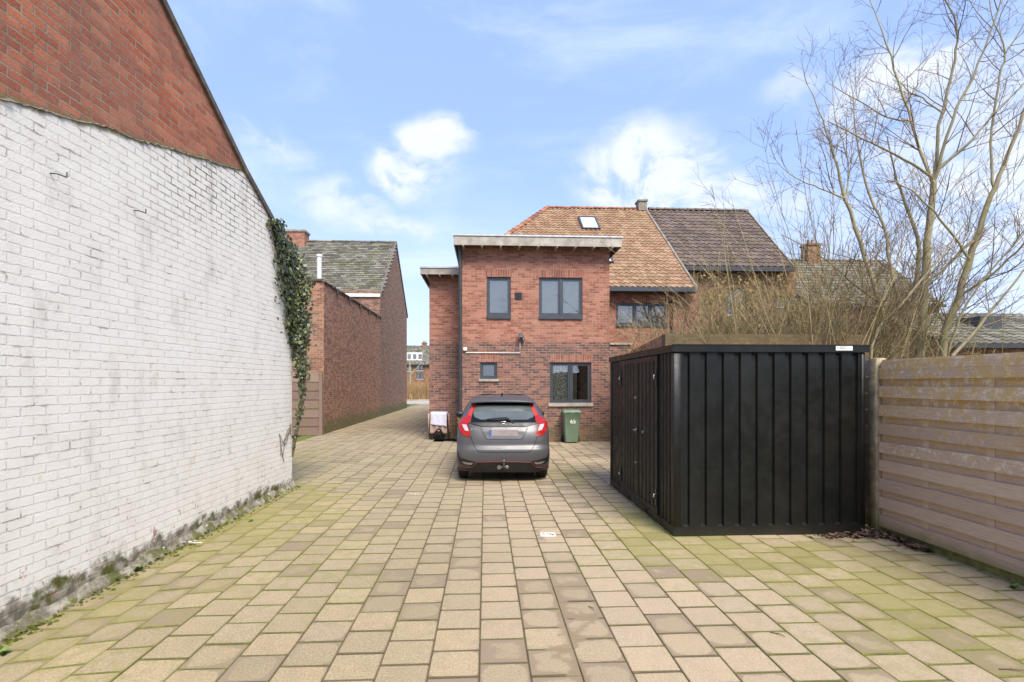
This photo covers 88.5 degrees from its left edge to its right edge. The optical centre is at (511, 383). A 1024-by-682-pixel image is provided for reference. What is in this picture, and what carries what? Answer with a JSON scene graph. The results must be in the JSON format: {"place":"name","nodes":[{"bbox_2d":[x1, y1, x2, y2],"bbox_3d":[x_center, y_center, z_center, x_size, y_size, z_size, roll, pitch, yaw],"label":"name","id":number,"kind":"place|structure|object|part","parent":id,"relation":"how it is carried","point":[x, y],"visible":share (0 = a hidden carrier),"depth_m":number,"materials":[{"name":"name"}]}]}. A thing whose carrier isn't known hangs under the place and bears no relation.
{"place":"outdoors","nodes":[
{"label":"outdoors","id":0,"kind":"place"},
{"bbox_2d":[292,404,456,441],"bbox_3d":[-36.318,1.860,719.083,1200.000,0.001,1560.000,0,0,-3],"label":"ground","id":1,"kind":"structure","parent":0,"point":[442,440],"depth_m":17.18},
{"bbox_2d":[0,0,295,643],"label":"gable house","id":2,"kind":"structure","parent":1,"relation":"on","point":[145,384],"depth_m":4.82,"materials":[{"name":"brick"}]},
{"bbox_2d":[266,218,318,461],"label":"ivy","id":3,"kind":"object","parent":2,"relation":"attached to","point":[295,286],"visible":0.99,"depth_m":8.56,"materials":[{"name":"green plant"}]},
{"bbox_2d":[648,207,795,331],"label":"brick house","id":4,"kind":"structure","parent":1,"relation":"on","point":[688,228],"depth_m":22.85,"materials":[{"name":"tile"}]},
{"bbox_2d":[727,288,745,315],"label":"window","id":5,"kind":"structure","parent":4,"relation":"in","point":[727,288],"depth_m":22.58,"materials":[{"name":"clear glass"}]},
{"bbox_2d":[700,275,948,358],"bbox_3d":[8.562,-0.768,15.010,6.378,4.979,6.049,0,0,26],"label":"bare shrub","id":6,"kind":"object","parent":1,"relation":"on","point":[809,318],"visible":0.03,"depth_m":14.17,"materials":[{"name":"brown plant"}]},
{"bbox_2d":[679,222,989,358],"bbox_3d":[7.479,-0.971,12.237,6.823,5.376,4.526,0,0,18],"label":"bare shrub","id":7,"kind":"object","parent":1,"relation":"on","point":[830,310],"visible":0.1,"depth_m":11.23,"materials":[{"name":"brown plant"}]},
{"bbox_2d":[747,26,934,358],"bbox_3d":[7.330,-3.185,11.623,4.347,9.818,2.723,0,0,-31],"label":"bare tree","id":8,"kind":"object","parent":1,"relation":"on","point":[852,217],"visible":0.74,"depth_m":11.93,"materials":[{"name":"brown plant"}]},
{"bbox_2d":[674,107,1023,358],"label":"bare shrub","id":9,"kind":"object","parent":1,"relation":"on","point":[921,241],"visible":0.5,"depth_m":10.51,"materials":[{"name":"brown plant"}]},
{"bbox_2d":[790,240,946,333],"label":"brick house","id":10,"kind":"structure","parent":1,"relation":"on","point":[825,267],"depth_m":30.18,"materials":[{"name":"brown brick"}]},
{"bbox_2d":[759,0,1023,357],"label":"bare tree","id":11,"kind":"object","parent":1,"relation":"on","point":[937,160],"visible":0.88,"depth_m":11.40,"materials":[{"name":"brown plant"}]},
{"bbox_2d":[774,275,1010,358],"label":"bare shrub","id":12,"kind":"object","parent":1,"relation":"on","point":[929,326],"visible":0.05,"depth_m":11.97,"materials":[{"name":"brown plant"}]},
{"bbox_2d":[799,0,1023,356],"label":"bare tree","id":13,"kind":"object","parent":1,"relation":"on","point":[944,344],"visible":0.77,"depth_m":10.98,"materials":[{"name":"brown plant"}]},
{"bbox_2d":[832,113,1023,409],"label":"bare tree","id":14,"kind":"object","parent":1,"relation":"on","point":[972,334],"visible":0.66,"depth_m":10.64,"materials":[{"name":"brown plant"}]},
{"bbox_2d":[857,313,1023,359],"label":"outbuilding","id":15,"kind":"structure","parent":1,"relation":"on","point":[1012,335],"depth_m":18.62,"materials":[{"name":"stone"}]},
{"bbox_2d":[866,281,1019,360],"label":"bare shrub","id":16,"kind":"object","parent":1,"relation":"on","point":[973,346],"visible":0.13,"depth_m":9.03,"materials":[{"name":"brown plant"}]},
{"bbox_2d":[407,346,422,384],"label":"bare tree","id":17,"kind":"object","parent":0,"point":[410,369],"visible":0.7,"depth_m":55.96,"materials":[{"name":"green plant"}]},
{"bbox_2d":[407,341,428,384],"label":"terraced house","id":18,"kind":"structure","parent":0,"point":[419,354],"depth_m":77.79,"materials":[{"name":"brown brick"}]},
{"bbox_2d":[416,365,422,370],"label":"window","id":19,"kind":"structure","parent":18,"relation":"in","point":[420,368],"depth_m":77.52,"materials":[{"name":"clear glass"}]},
{"bbox_2d":[416,373,422,378],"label":"window","id":20,"kind":"structure","parent":18,"relation":"in","point":[418,375],"depth_m":77.48,"materials":[{"name":"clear glass"}]},
{"bbox_2d":[407,401,428,403],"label":"street","id":21,"kind":"structure","parent":0,"point":[417,402],"depth_m":46.60,"materials":[{"name":"concrete"}]},
{"bbox_2d":[407,399,428,400],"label":"kerb","id":22,"kind":"structure","parent":21,"relation":"on","point":[417,399],"depth_m":51.60,"materials":[{"name":"concrete"}]},
{"bbox_2d":[407,382,428,398],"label":"reed hedge","id":23,"kind":"object","parent":22,"relation":"on","point":[418,391],"visible":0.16,"depth_m":52.06,"materials":[{"name":"beige plant"}]},
{"bbox_2d":[0,404,1023,681],"bbox_3d":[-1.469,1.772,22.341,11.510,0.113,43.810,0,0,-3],"label":"pavement","id":24,"kind":"structure","parent":0,"point":[846,608],"depth_m":4.22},
{"bbox_2d":[0,645,11,654],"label":"weed","id":25,"kind":"object","parent":24,"relation":"on","point":[4,650],"visible":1,"depth_m":3.49,"materials":[{"name":"green plant"}]},
{"bbox_2d":[0,485,300,648],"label":"moss","id":26,"kind":"object","parent":24,"relation":"on","point":[9,641],"visible":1,"depth_m":4.48,"materials":[{"name":"green plant"}]},
{"bbox_2d":[292,372,322,435],"bbox_3d":[-7.350,0.686,17.259,2.235,2.107,0.110,0,0,-3],"label":"plank fence","id":27,"kind":"object","parent":24,"relation":"on","point":[313,411],"visible":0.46,"depth_m":17.27,"materials":[{"name":"brown wood"}]},
{"bbox_2d":[292,254,381,433],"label":"brick annexe","id":28,"kind":"structure","parent":24,"relation":"on","point":[344,355],"depth_m":20.10,"materials":[{"name":"brick"}]},
{"bbox_2d":[285,229,407,415],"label":"gabled house","id":29,"kind":"structure","parent":24,"relation":"on","point":[367,274],"depth_m":30.09,"materials":[{"name":"brick"}]},
{"bbox_2d":[428,413,449,439],"bbox_3d":[-2.224,1.307,16.079,0.661,0.825,0.502,0,0,-3],"label":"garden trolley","id":30,"kind":"object","parent":24,"relation":"on","point":[436,430],"visible":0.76,"depth_m":15.87,"materials":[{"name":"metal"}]},
{"bbox_2d":[431,411,447,426],"bbox_3d":[-2.216,1.093,16.058,0.523,0.438,0.511,0,0,-3],"label":"towel","id":31,"kind":"object","parent":30,"relation":"on","point":[438,418],"visible":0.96,"depth_m":15.83,"materials":[{"name":"white fabric"}]},
{"bbox_2d":[456,393,549,477],"bbox_3d":[-0.236,0.944,10.885,1.901,1.548,3.974,0,0,-3],"label":"parked car","id":32,"kind":"object","parent":24,"relation":"on","point":[501,432],"visible":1,"depth_m":9.13,"materials":[{"name":"paint"}]},
{"bbox_3d":[-0.144,0.519,9.399,1.095,0.246,0.340,0,0,-3],"label":"rear window","id":33,"kind":"part","parent":32,"relation":"part of","materials":[{"name":"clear glass"}]},
{"bbox_2d":[540,532,555,535],"bbox_3d":[0.409,1.721,5.975,0.180,0.018,0.150,0,0,-3],"label":"floor drain","id":34,"kind":"object","parent":24,"relation":"on","point":[547,534],"visible":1,"depth_m":5.97,"materials":[{"name":"white paint"}]},
{"bbox_2d":[419,199,698,441],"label":"brick house","id":35,"kind":"structure","parent":24,"relation":"on","point":[514,309],"depth_m":15.47,"materials":[{"name":"brick"}]},
{"bbox_2d":[479,362,498,380],"bbox_3d":[-0.715,-0.332,16.012,0.987,0.560,1.490,0,0,-3],"label":"window","id":36,"kind":"structure","parent":35,"relation":"in","point":[488,370],"depth_m":15.37,"materials":[{"name":"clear glass"}]},
{"bbox_2d":[487,277,510,318],"bbox_3d":[-0.389,-2.486,15.373,0.708,1.225,0.180,0,0,-3],"label":"window","id":37,"kind":"structure","parent":35,"relation":"in","point":[498,288],"depth_m":15.44,"materials":[{"name":"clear glass"}]},
{"bbox_2d":[539,278,582,318],"bbox_3d":[1.429,-2.486,15.464,1.288,1.225,0.180,0,0,-3],"label":"window","id":38,"kind":"structure","parent":35,"relation":"in","point":[559,298],"depth_m":15.52,"materials":[{"name":"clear glass"}]},
{"bbox_2d":[548,362,592,405],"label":"window","id":39,"kind":"structure","parent":35,"relation":"in","point":[570,382],"depth_m":15.52,"materials":[{"name":"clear glass"}]},
{"bbox_2d":[616,303,666,326],"bbox_3d":[4.804,-2.540,20.296,2.440,0.874,1.490,0,0,-3],"label":"window","id":40,"kind":"structure","parent":35,"relation":"in","point":[647,306],"depth_m":19.69,"materials":[{"name":"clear glass"}]},
{"bbox_2d":[561,409,580,441],"bbox_3d":[1.707,1.247,15.256,0.534,0.944,0.610,0,0,-3],"label":"wheelie bin","id":41,"kind":"object","parent":24,"relation":"on","point":[571,420],"visible":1,"depth_m":15.01,"materials":[{"name":"plastic"}]},
{"bbox_2d":[598,290,829,377],"bbox_3d":[5.451,-0.424,14.303,5.385,4.290,5.122,0,0,-31],"label":"bare shrub","id":42,"kind":"object","parent":24,"relation":"on","point":[682,322],"visible":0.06,"depth_m":14.26,"materials":[{"name":"brown plant"}]},
{"bbox_2d":[585,268,850,352],"bbox_3d":[4.599,-0.610,12.570,5.684,4.664,5.012,0,0,7],"label":"bare shrub","id":43,"kind":"object","parent":24,"relation":"on","point":[704,326],"visible":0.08,"depth_m":12.09,"materials":[{"name":"brown plant"}]},
{"bbox_2d":[609,344,869,536],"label":"steel shed","id":44,"kind":"structure","parent":24,"relation":"on","point":[731,439],"depth_m":5.98,"materials":[{"name":"paint"}]},
{"bbox_2d":[618,359,635,497],"bbox_3d":[1.698,0.633,7.747,0.070,1.945,0.836,0,0,-3],"label":"door","id":45,"kind":"structure","parent":44,"relation":"in","point":[627,472],"depth_m":7.73,"materials":[{"name":"paint"}]},
{"bbox_2d":[633,355,658,513],"bbox_3d":[1.731,0.633,6.881,0.091,1.945,0.925,0,0,-3],"label":"door","id":46,"kind":"structure","parent":44,"relation":"in","point":[647,368],"depth_m":6.83,"materials":[{"name":"paint"}]},
{"bbox_2d":[631,334,869,409],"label":"garden wall","id":47,"kind":"structure","parent":24,"relation":"on","point":[668,339],"depth_m":10.71,"materials":[{"name":"brick"}]},
{"bbox_2d":[574,248,941,358],"bbox_3d":[5.007,-0.483,11.144,7.243,4.396,4.214,0,0,13],"label":"bare shrub","id":48,"kind":"object","parent":24,"relation":"on","point":[777,313],"visible":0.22,"depth_m":10.58,"materials":[{"name":"brown plant"}]},
{"bbox_2d":[601,175,922,350],"bbox_3d":[5.906,-1.222,12.099,7.132,5.895,5.536,0,0,-3],"label":"bare shrub","id":49,"kind":"object","parent":24,"relation":"on","point":[733,297],"visible":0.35,"depth_m":11.13,"materials":[{"name":"brown plant"}]},
{"bbox_2d":[680,258,933,359],"bbox_3d":[6.836,-0.601,12.498,5.262,4.647,5.722,0,0,45],"label":"bare shrub","id":50,"kind":"object","parent":24,"relation":"on","point":[768,316],"visible":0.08,"depth_m":11.78,"materials":[{"name":"brown plant"}]},
{"bbox_2d":[601,112,1020,358],"bbox_3d":[6.447,-1.677,12.046,7.284,6.803,6.470,0,0,37],"label":"bare shrub","id":51,"kind":"object","parent":24,"relation":"on","point":[867,284],"visible":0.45,"depth_m":10.65,"materials":[{"name":"brown plant"}]},
{"bbox_2d":[805,526,932,552],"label":"leaf litter","id":52,"kind":"object","parent":24,"relation":"on","point":[869,531],"visible":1,"depth_m":5.83,"materials":[{"name":"brown plant"}]},
{"bbox_2d":[865,352,1023,585],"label":"plank fence","id":53,"kind":"object","parent":24,"relation":"on","point":[944,456],"visible":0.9,"depth_m":5.11,"materials":[{"name":"brown wood"}]},
{"bbox_2d":[1008,583,1019,588],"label":"weed","id":54,"kind":"object","parent":24,"relation":"on","point":[1015,585],"visible":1,"depth_m":4.40,"materials":[{"name":"green plant"}]},
{"bbox_2d":[167,0,1023,345],"label":"sky","id":55,"kind":"structure","parent":0,"point":[415,124],"materials":[{"name":"blue"}]},
{"bbox_2d":[999,667,1023,670],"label":"twig","id":56,"kind":"object","parent":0,"point":[1009,669],"visible":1,"depth_m":3.15,"materials":[{"name":"brown wood"}]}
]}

